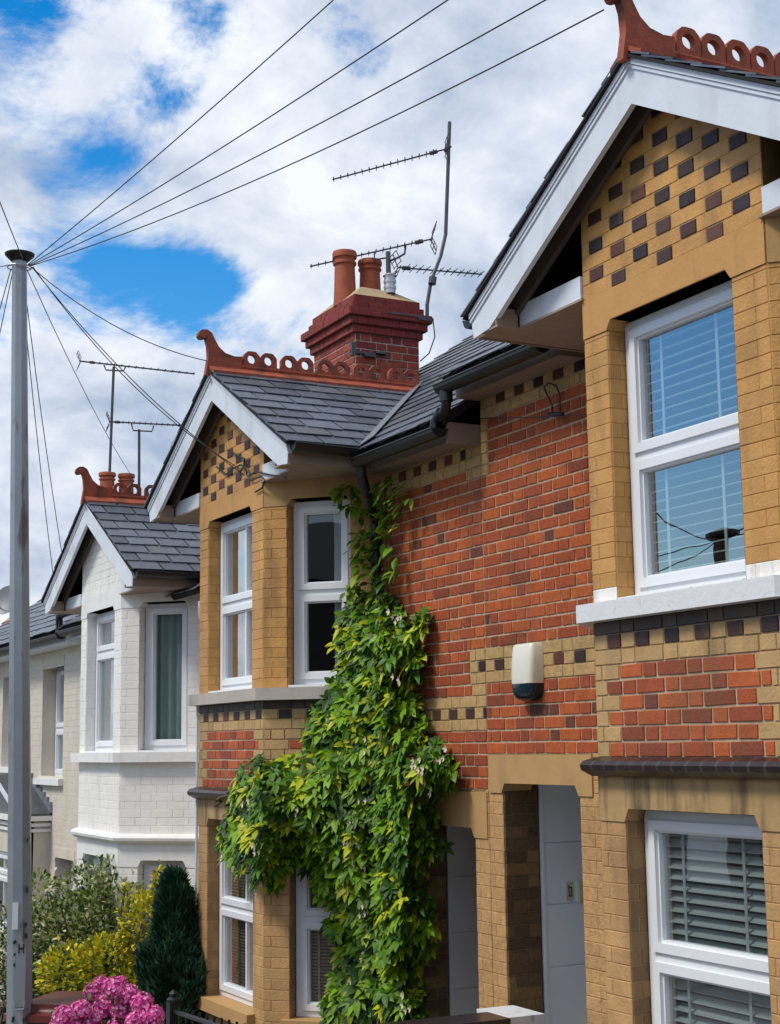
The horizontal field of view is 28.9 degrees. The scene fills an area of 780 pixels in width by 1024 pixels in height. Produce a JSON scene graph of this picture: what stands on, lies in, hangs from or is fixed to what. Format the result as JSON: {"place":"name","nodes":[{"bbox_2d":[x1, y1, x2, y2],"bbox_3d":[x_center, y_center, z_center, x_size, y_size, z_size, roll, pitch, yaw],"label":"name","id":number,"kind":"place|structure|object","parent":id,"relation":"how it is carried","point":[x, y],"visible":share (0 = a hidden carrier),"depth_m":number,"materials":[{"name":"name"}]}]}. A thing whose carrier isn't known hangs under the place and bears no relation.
{"place":"outdoors","nodes":[
{"label":"outdoors","id":0,"kind":"place"},
{"bbox_2d":[0,0,779,624],"label":"sky","id":1,"kind":"structure","parent":0,"point":[92,91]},
{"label":"front gardens","id":2,"kind":"structure","parent":0,"visible":0},
{"bbox_2d":[4,249,34,1023],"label":"telegraph pole","id":3,"kind":"object","parent":2,"relation":"on","point":[19,995],"visible":0.98,"depth_m":12.06,"materials":[{"name":"metal"}]},
{"bbox_2d":[0,270,10,307],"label":"telephone wire","id":4,"kind":"object","parent":3,"relation":"attached to","point":[5,288],"visible":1,"depth_m":13.08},
{"bbox_2d":[0,275,11,331],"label":"telephone wire","id":5,"kind":"object","parent":3,"relation":"attached to","point":[6,303],"visible":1,"depth_m":13.29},
{"bbox_2d":[0,202,22,258],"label":"telephone wire","id":6,"kind":"object","parent":3,"relation":"attached to","point":[10,229],"visible":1,"depth_m":10.86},
{"bbox_2d":[28,349,59,622],"bbox_3d":[-3.484,-0.356,15.210,0.008,2.546,5.497,1,-9,-8],"label":"telephone wire","id":7,"kind":"object","parent":3,"relation":"attached to","point":[39,461],"visible":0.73,"depth_m":14.73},
{"bbox_2d":[27,305,61,551],"bbox_3d":[-3.352,-0.428,14.985,0.008,2.476,4.987,0,-9,-6],"label":"telephone wire","id":8,"kind":"object","parent":3,"relation":"attached to","point":[42,425],"visible":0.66,"depth_m":14.21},
{"bbox_2d":[27,271,131,475],"bbox_3d":[-3.490,-1.271,17.853,0.008,0.179,10.425,0,-9,-5],"label":"telephone wire","id":9,"kind":"object","parent":3,"relation":"attached to","point":[71,365],"visible":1,"depth_m":15.51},
{"bbox_2d":[32,268,206,360],"bbox_3d":[-2.234,-1.632,12.459,1.537,0.897,0.008,-2,-9,10],"label":"telephone wire","id":10,"kind":"object","parent":3,"relation":"attached to","point":[118,327],"visible":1,"depth_m":12.44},
{"bbox_2d":[33,267,239,468],"bbox_3d":[-2.086,-1.195,12.301,1.814,1.812,0.008,-3,-9,12],"label":"telephone wire","id":11,"kind":"object","parent":3,"relation":"attached to","point":[123,375],"visible":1,"depth_m":12.31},
{"bbox_2d":[32,267,244,475],"bbox_3d":[-2.066,-1.165,12.259,1.896,1.885,0.008,-3,-9,15],"label":"telephone wire","id":12,"kind":"object","parent":3,"relation":"attached to","point":[141,388],"visible":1,"depth_m":12.21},
{"bbox_2d":[28,0,333,264],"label":"telephone wire","id":13,"kind":"object","parent":3,"relation":"attached to","point":[190,126],"visible":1,"depth_m":10.28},
{"bbox_2d":[29,0,447,264],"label":"telephone wire","id":14,"kind":"object","parent":3,"relation":"attached to","point":[254,126],"visible":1,"depth_m":9.48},
{"bbox_2d":[30,0,545,265],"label":"telephone wire","id":15,"kind":"object","parent":3,"relation":"attached to","point":[311,127],"visible":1,"depth_m":8.99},
{"bbox_2d":[31,9,603,265],"bbox_3d":[-0.978,-2.239,9.955,0.008,0.500,6.641,6,-11,-37],"label":"telephone wire","id":16,"kind":"object","parent":3,"relation":"attached to","point":[348,137],"visible":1,"depth_m":8.88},
{"bbox_2d":[0,900,41,1023],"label":"variegated shrub","id":17,"kind":"object","parent":2,"relation":"on","point":[2,998],"visible":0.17,"depth_m":14.06,"materials":[{"name":"green plant"}]},
{"bbox_2d":[3,991,121,1023],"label":"garden wall","id":18,"kind":"structure","parent":2,"relation":"on","point":[43,1007],"depth_m":11.74,"materials":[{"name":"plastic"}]},
{"bbox_2d":[0,852,151,1011],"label":"variegated shrub","id":19,"kind":"object","parent":2,"relation":"on","point":[97,899],"visible":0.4,"depth_m":14.17,"materials":[{"name":"green plant"}]},
{"bbox_2d":[34,859,164,1023],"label":"golden shrub","id":20,"kind":"object","parent":2,"relation":"on","point":[87,952],"visible":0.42,"depth_m":13.51,"materials":[{"name":"yellow plant"}]},
{"bbox_2d":[49,975,164,1023],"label":"hydrangea","id":21,"kind":"object","parent":2,"relation":"on","point":[132,1006],"visible":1,"depth_m":11.48,"materials":[{"name":"pink plant"}]},
{"bbox_2d":[130,864,211,1023],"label":"conifer","id":22,"kind":"object","parent":2,"relation":"on","point":[168,959],"visible":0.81,"depth_m":12.12,"materials":[{"name":"green plant"}]},
{"bbox_2d":[166,989,245,1023],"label":"iron railing","id":23,"kind":"object","parent":2,"relation":"on","point":[174,1013],"visible":1,"depth_m":9.61,"materials":[{"name":"black metal"}]},
{"bbox_2d":[378,1005,544,1023],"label":"garden wall","id":24,"kind":"structure","parent":2,"relation":"on","point":[511,1014],"depth_m":8.84,"materials":[{"name":"brick"}]},
{"bbox_3d":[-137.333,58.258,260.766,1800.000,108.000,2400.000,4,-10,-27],"label":"ground","id":25,"kind":"structure","parent":0,"visible":0},
{"bbox_2d":[0,599,43,634],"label":"terraced house","id":26,"kind":"structure","parent":25,"relation":"on","point":[34,608],"depth_m":25.65,"materials":[{"name":"grey tile"}]},
{"bbox_2d":[0,585,9,613],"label":"satellite dish","id":27,"kind":"object","parent":26,"relation":"on","point":[4,599],"visible":0.44,"depth_m":26.19,"materials":[{"name":"metal"}]},
{"bbox_2d":[0,471,134,1001],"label":"terraced house","id":28,"kind":"structure","parent":25,"relation":"on","point":[55,673],"depth_m":19.09,"materials":[{"name":"white paint"}]},
{"bbox_2d":[0,851,7,929],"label":"window","id":29,"kind":"structure","parent":28,"relation":"in","point":[3,855],"depth_m":19.72,"materials":[{"name":"white plastic"}]},
{"bbox_2d":[55,667,63,775],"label":"window","id":30,"kind":"structure","parent":28,"relation":"in","point":[60,671],"depth_m":19.45,"materials":[{"name":"white plastic"}]},
{"bbox_2d":[76,350,194,471],"bbox_3d":[-3.893,-1.344,23.160,1.809,2.141,0.250,2,-9,-18],"label":"tv aerial","id":31,"kind":"object","parent":28,"relation":"attached to","point":[113,370],"visible":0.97,"depth_m":23.17,"materials":[{"name":"metal"}]},
{"bbox_2d":[106,412,180,486],"bbox_3d":[-3.753,-0.900,23.195,1.200,1.208,0.308,1,-9,-14],"label":"tv aerial","id":32,"kind":"object","parent":28,"relation":"attached to","point":[139,449],"visible":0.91,"depth_m":23.24,"materials":[{"name":"metal"}]},
{"bbox_2d":[40,466,199,985],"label":"terraced house","id":33,"kind":"structure","parent":25,"relation":"on","point":[123,584],"depth_m":14.52,"materials":[{"name":"white brick"}]},
{"bbox_2d":[93,855,111,954],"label":"window","id":34,"kind":"structure","parent":33,"relation":"in","point":[95,860],"depth_m":15.12,"materials":[{"name":"white plastic"}]},
{"bbox_2d":[95,610,114,750],"bbox_3d":[-2.792,1.690,15.180,0.074,1.393,0.931,4,-10,-27],"label":"window","id":35,"kind":"structure","parent":33,"relation":"in","point":[105,621],"depth_m":15.37,"materials":[{"name":"white plastic"}]},
{"bbox_2d":[143,860,185,938],"bbox_3d":[-2.071,3.955,14.133,0.476,1.368,0.117,-4,-9,17],"label":"window","id":36,"kind":"structure","parent":33,"relation":"in","point":[149,866],"depth_m":14.21,"materials":[{"name":"white plastic"}]},
{"bbox_2d":[144,603,187,749],"bbox_3d":[-2.108,1.576,14.501,0.486,1.393,0.114,-4,-9,17],"label":"window","id":37,"kind":"structure","parent":33,"relation":"in","point":[166,644],"depth_m":14.51,"materials":[{"name":"white plastic"}]},
{"bbox_2d":[144,249,493,1023],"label":"terraced house","id":38,"kind":"structure","parent":25,"relation":"on","point":[356,403],"depth_m":11.44,"materials":[{"name":"brick"}]},
{"bbox_2d":[220,512,251,689],"bbox_3d":[-1.171,0.722,12.137,0.074,1.393,0.931,4,-10,-27],"label":"window","id":39,"kind":"structure","parent":38,"relation":"in","point":[236,534],"depth_m":12.28,"materials":[{"name":"white plastic"}]},
{"bbox_2d":[219,820,252,1006],"bbox_3d":[-1.134,3.100,11.758,0.074,1.368,0.946,4,-10,-27],"label":"window","id":40,"kind":"structure","parent":38,"relation":"in","point":[235,907],"depth_m":11.87,"materials":[{"name":"white plastic"}]},
{"bbox_2d":[216,450,285,492],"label":"loose cables","id":41,"kind":"object","parent":38,"relation":"attached to","point":[247,471],"visible":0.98,"depth_m":11.80,"materials":[{"name":"black rubber"}]},
{"bbox_2d":[293,499,350,684],"bbox_3d":[-0.486,0.608,11.457,0.486,1.393,0.113,-4,-9,17],"label":"window","id":42,"kind":"structure","parent":38,"relation":"in","point":[306,592],"depth_m":11.44,"materials":[{"name":"white plastic"}]},
{"bbox_2d":[296,824,349,1016],"bbox_3d":[-0.455,2.985,11.074,0.476,1.368,0.082,-4,-9,17],"label":"window","id":43,"kind":"structure","parent":38,"relation":"in","point":[308,919],"depth_m":11.07,"materials":[{"name":"white plastic"}]},
{"bbox_2d":[213,478,459,1023],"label":"climbing plant","id":44,"kind":"object","parent":38,"relation":"attached to","point":[351,806],"visible":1,"depth_m":10.62,"materials":[{"name":"green plant"}]},
{"bbox_2d":[332,121,451,321],"bbox_3d":[0.031,-2.843,14.810,1.187,2.087,0.270,-1,-9,-2],"label":"tv aerial","id":45,"kind":"object","parent":38,"relation":"attached to","point":[433,277],"visible":1,"depth_m":14.87,"materials":[{"name":"metal"}]},
{"bbox_2d":[310,221,484,277],"bbox_3d":[0.082,-2.442,14.841,1.723,0.781,0.344,1,-9,-10],"label":"tv aerial","id":46,"kind":"object","parent":38,"relation":"attached to","point":[389,259],"visible":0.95,"depth_m":14.85,"materials":[{"name":"metal"}]},
{"bbox_2d":[429,0,779,1023],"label":"terraced house","id":47,"kind":"structure","parent":25,"relation":"on","point":[627,298],"depth_m":7.46,"materials":[{"name":"brick"}]},
{"bbox_2d":[454,382,584,418],"bbox_3d":[0.693,-0.614,9.716,0.023,0.378,1.941,4,-10,-27],"label":"wire loop","id":48,"kind":"object","parent":47,"relation":"attached to","point":[556,414],"visible":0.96,"depth_m":9.15,"materials":[{"name":"black rubber"}]},
{"bbox_2d":[511,642,543,700],"bbox_3d":[0.830,0.976,9.232,0.100,0.348,0.245,4,-10,-27],"label":"alarm box","id":49,"kind":"object","parent":47,"relation":"attached to","point":[527,671],"visible":1,"depth_m":9.15,"materials":[{"name":"beige plastic"}]},
{"bbox_2d":[625,280,745,594],"bbox_3d":[1.452,-0.326,7.188,0.110,1.393,0.931,4,-10,-27],"label":"window","id":50,"kind":"structure","parent":47,"relation":"in","point":[719,436],"depth_m":7.31,"materials":[{"name":"white plastic"}]},
{"bbox_2d":[644,810,770,1023],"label":"window","id":51,"kind":"structure","parent":47,"relation":"in","point":[746,969],"depth_m":6.94,"materials":[{"name":"white plastic"}]}
]}

